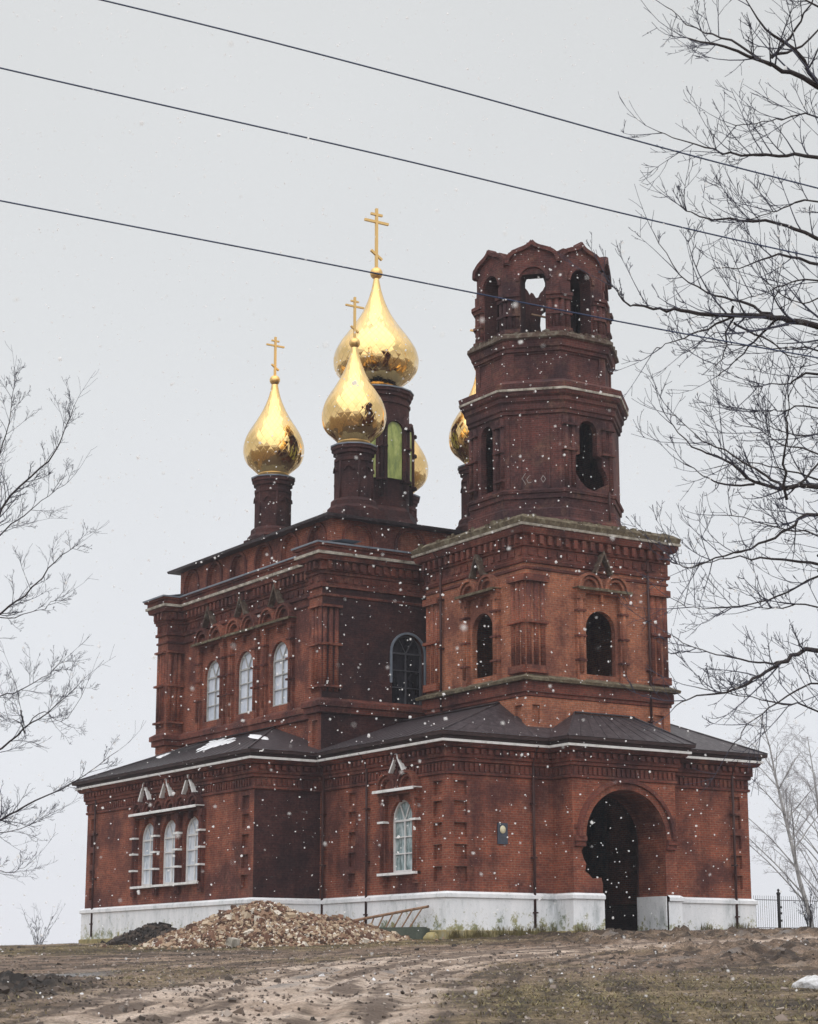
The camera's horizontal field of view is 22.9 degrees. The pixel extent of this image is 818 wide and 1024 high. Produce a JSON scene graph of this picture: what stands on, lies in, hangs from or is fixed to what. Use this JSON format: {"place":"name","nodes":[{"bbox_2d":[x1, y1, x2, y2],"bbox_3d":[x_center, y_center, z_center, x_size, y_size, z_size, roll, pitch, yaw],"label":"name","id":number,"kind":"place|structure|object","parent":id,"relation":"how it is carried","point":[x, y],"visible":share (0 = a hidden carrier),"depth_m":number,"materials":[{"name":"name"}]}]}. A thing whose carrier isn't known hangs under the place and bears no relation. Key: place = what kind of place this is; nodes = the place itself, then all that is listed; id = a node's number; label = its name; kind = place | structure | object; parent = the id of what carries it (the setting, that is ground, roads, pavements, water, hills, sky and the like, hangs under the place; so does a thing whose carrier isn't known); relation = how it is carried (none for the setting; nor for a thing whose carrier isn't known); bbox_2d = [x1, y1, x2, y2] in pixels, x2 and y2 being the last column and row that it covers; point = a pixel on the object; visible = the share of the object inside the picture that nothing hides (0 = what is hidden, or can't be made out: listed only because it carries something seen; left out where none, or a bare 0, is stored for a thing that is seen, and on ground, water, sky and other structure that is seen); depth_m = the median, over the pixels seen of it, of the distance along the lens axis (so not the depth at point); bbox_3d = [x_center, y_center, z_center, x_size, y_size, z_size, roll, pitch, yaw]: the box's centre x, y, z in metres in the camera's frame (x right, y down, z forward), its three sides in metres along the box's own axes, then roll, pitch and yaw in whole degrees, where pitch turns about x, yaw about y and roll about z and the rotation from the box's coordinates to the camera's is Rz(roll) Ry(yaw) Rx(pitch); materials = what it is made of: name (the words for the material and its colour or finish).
{"place":"outdoors","nodes":[
{"label":"outdoors","id":0,"kind":"place"},
{"bbox_2d":[0,925,817,1023],"bbox_3d":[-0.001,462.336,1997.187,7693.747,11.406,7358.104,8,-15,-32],"label":"ground","id":1,"kind":"structure","parent":0,"point":[721,954],"depth_m":42.13,"materials":[{"name":"brown soil"}]},
{"bbox_2d":[23,903,62,944],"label":"bare bush","id":2,"kind":"object","parent":1,"relation":"on","point":[40,941],"visible":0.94,"depth_m":102.00,"materials":[{"name":"grey plant"}]},
{"bbox_2d":[0,342,145,884],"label":"bare tree","id":3,"kind":"object","parent":1,"relation":"on","point":[10,496],"visible":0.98,"depth_m":41.70,"materials":[{"name":"grey plant"}]},
{"bbox_2d":[93,922,176,945],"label":"soil heap","id":4,"kind":"object","parent":1,"relation":"on","point":[146,932],"visible":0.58,"depth_m":70.30,"materials":[{"name":"black soil"}]},
{"bbox_2d":[225,937,240,946],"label":"stone block","id":5,"kind":"object","parent":1,"relation":"on","point":[232,942],"depth_m":66.26,"materials":[{"name":"beige stone"}]},
{"bbox_2d":[94,900,444,949],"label":"rubble heap","id":6,"kind":"object","parent":1,"relation":"on","point":[257,925],"visible":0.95,"depth_m":67.81,"materials":[{"name":"brick"}]},
{"bbox_2d":[353,905,428,926],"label":"ladder","id":7,"kind":"object","parent":1,"relation":"on","point":[393,913],"visible":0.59,"depth_m":70.33,"materials":[{"name":"brown wood"}]},
{"bbox_2d":[379,927,429,938],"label":"concrete block","id":8,"kind":"object","parent":1,"relation":"on","point":[412,932],"depth_m":68.96,"materials":[{"name":"grey concrete"}]},
{"bbox_2d":[0,925,817,1023],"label":"mud clods","id":9,"kind":"object","parent":1,"relation":"on","point":[6,987],"visible":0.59,"depth_m":35.92,"materials":[{"name":"brown soil"}]},
{"bbox_2d":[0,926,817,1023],"bbox_3d":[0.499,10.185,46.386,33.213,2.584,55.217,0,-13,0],"label":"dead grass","id":10,"kind":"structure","parent":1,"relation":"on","point":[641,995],"depth_m":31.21,"materials":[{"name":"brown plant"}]},
{"bbox_2d":[71,208,767,943],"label":"church","id":11,"kind":"structure","parent":1,"relation":"on","point":[355,608],"depth_m":76.97,"materials":[{"name":"red brick"}]},
{"bbox_2d":[141,823,152,885],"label":"window","id":12,"kind":"structure","parent":11,"relation":"in","point":[147,856],"depth_m":83.05,"materials":[{"name":"white glass"}]},
{"bbox_2d":[163,820,174,883],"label":"window","id":13,"kind":"structure","parent":11,"relation":"in","point":[169,838],"depth_m":81.40,"materials":[{"name":"white glass"}]},
{"bbox_2d":[186,816,197,881],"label":"window","id":14,"kind":"structure","parent":11,"relation":"in","point":[192,835],"depth_m":79.71,"materials":[{"name":"white glass"}]},
{"bbox_2d":[206,661,219,721],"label":"window","id":15,"kind":"structure","parent":11,"relation":"in","point":[212,713],"depth_m":87.89,"materials":[{"name":"white glass"}]},
{"bbox_2d":[196,738,235,752],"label":"snow patch","id":16,"kind":"object","parent":11,"relation":"on","point":[222,741],"visible":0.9,"depth_m":83.73,"materials":[{"name":"white snow"}]},
{"bbox_2d":[239,652,252,713],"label":"window","id":17,"kind":"structure","parent":11,"relation":"in","point":[245,677],"depth_m":85.41,"materials":[{"name":"white glass"}]},
{"bbox_2d":[248,734,267,739],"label":"snow patch","id":18,"kind":"object","parent":11,"relation":"on","point":[254,736],"visible":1,"depth_m":78.59,"materials":[{"name":"white snow"}]},
{"bbox_2d":[273,642,287,706],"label":"window","id":19,"kind":"structure","parent":11,"relation":"in","point":[279,656],"depth_m":82.92,"materials":[{"name":"white glass"}]},
{"bbox_2d":[393,800,411,872],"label":"window","id":20,"kind":"structure","parent":11,"relation":"in","point":[403,811],"depth_m":72.13,"materials":[{"name":"white glass"}]},
{"bbox_2d":[392,636,421,704],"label":"window","id":21,"kind":"structure","parent":11,"relation":"in","point":[404,651],"depth_m":80.43,"materials":[{"name":"grey glass"}]},
{"bbox_2d":[423,932,438,939],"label":"boulder","id":22,"kind":"object","parent":1,"relation":"on","point":[430,936],"visible":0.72,"depth_m":67.97,"materials":[{"name":"stone"}]},
{"bbox_2d":[432,922,754,938],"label":"dead weeds","id":23,"kind":"object","parent":1,"relation":"on","point":[477,933],"visible":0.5,"depth_m":69.87,"materials":[{"name":"brown plant"}]},
{"bbox_2d":[557,0,817,794],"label":"bare tree","id":24,"kind":"object","parent":1,"relation":"on","point":[771,316],"visible":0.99,"depth_m":29.86,"materials":[{"name":"grey plant"}]},
{"bbox_2d":[727,694,817,927],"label":"birch tree","id":25,"kind":"object","parent":1,"relation":"on","point":[786,819],"visible":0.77,"depth_m":117.22,"materials":[{"name":"grey plant"}]},
{"bbox_2d":[753,889,817,928],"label":"iron fence","id":26,"kind":"object","parent":1,"relation":"on","point":[779,906],"visible":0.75,"depth_m":83.96,"materials":[{"name":"black metal"}]},
{"bbox_2d":[757,731,817,898],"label":"birch tree","id":27,"kind":"object","parent":1,"relation":"on","point":[816,796],"visible":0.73,"depth_m":131.02,"materials":[{"name":"grey plant"}]},
{"bbox_2d":[781,866,817,926],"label":"bare bush","id":28,"kind":"object","parent":1,"relation":"on","point":[809,919],"visible":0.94,"depth_m":86.51,"materials":[{"name":"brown plant"}]},
{"bbox_2d":[792,975,817,988],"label":"snow mound","id":29,"kind":"object","parent":1,"relation":"on","point":[808,981],"visible":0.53,"depth_m":31.90,"materials":[{"name":"white snow"}]},
{"bbox_2d":[0,0,817,1021],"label":"falling snow","id":30,"kind":"structure","parent":0,"point":[354,382],"depth_m":27.48,"materials":[{"name":"white snow"}]},
{"bbox_2d":[0,67,817,257],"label":"overhead cable","id":31,"kind":"object","parent":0,"point":[405,160],"visible":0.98,"depth_m":24.38,"materials":[{"name":"black metal"}]},
{"bbox_2d":[0,200,817,358],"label":"overhead cable","id":32,"kind":"object","parent":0,"point":[404,279],"visible":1,"depth_m":24.79,"materials":[{"name":"black metal"}]},
{"bbox_2d":[0,0,817,944],"label":"sky","id":33,"kind":"structure","parent":0,"point":[59,53],"materials":[{"name":"grey"}]},
{"bbox_2d":[30,933,817,1023],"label":"dirt road","id":34,"kind":"structure","parent":0,"point":[333,1014],"depth_m":31.98,"materials":[{"name":"brown soil"}]},
{"bbox_2d":[100,0,817,188],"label":"overhead cable","id":35,"kind":"object","parent":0,"point":[455,90],"visible":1,"depth_m":24.09,"materials":[{"name":"black metal"}]}
]}

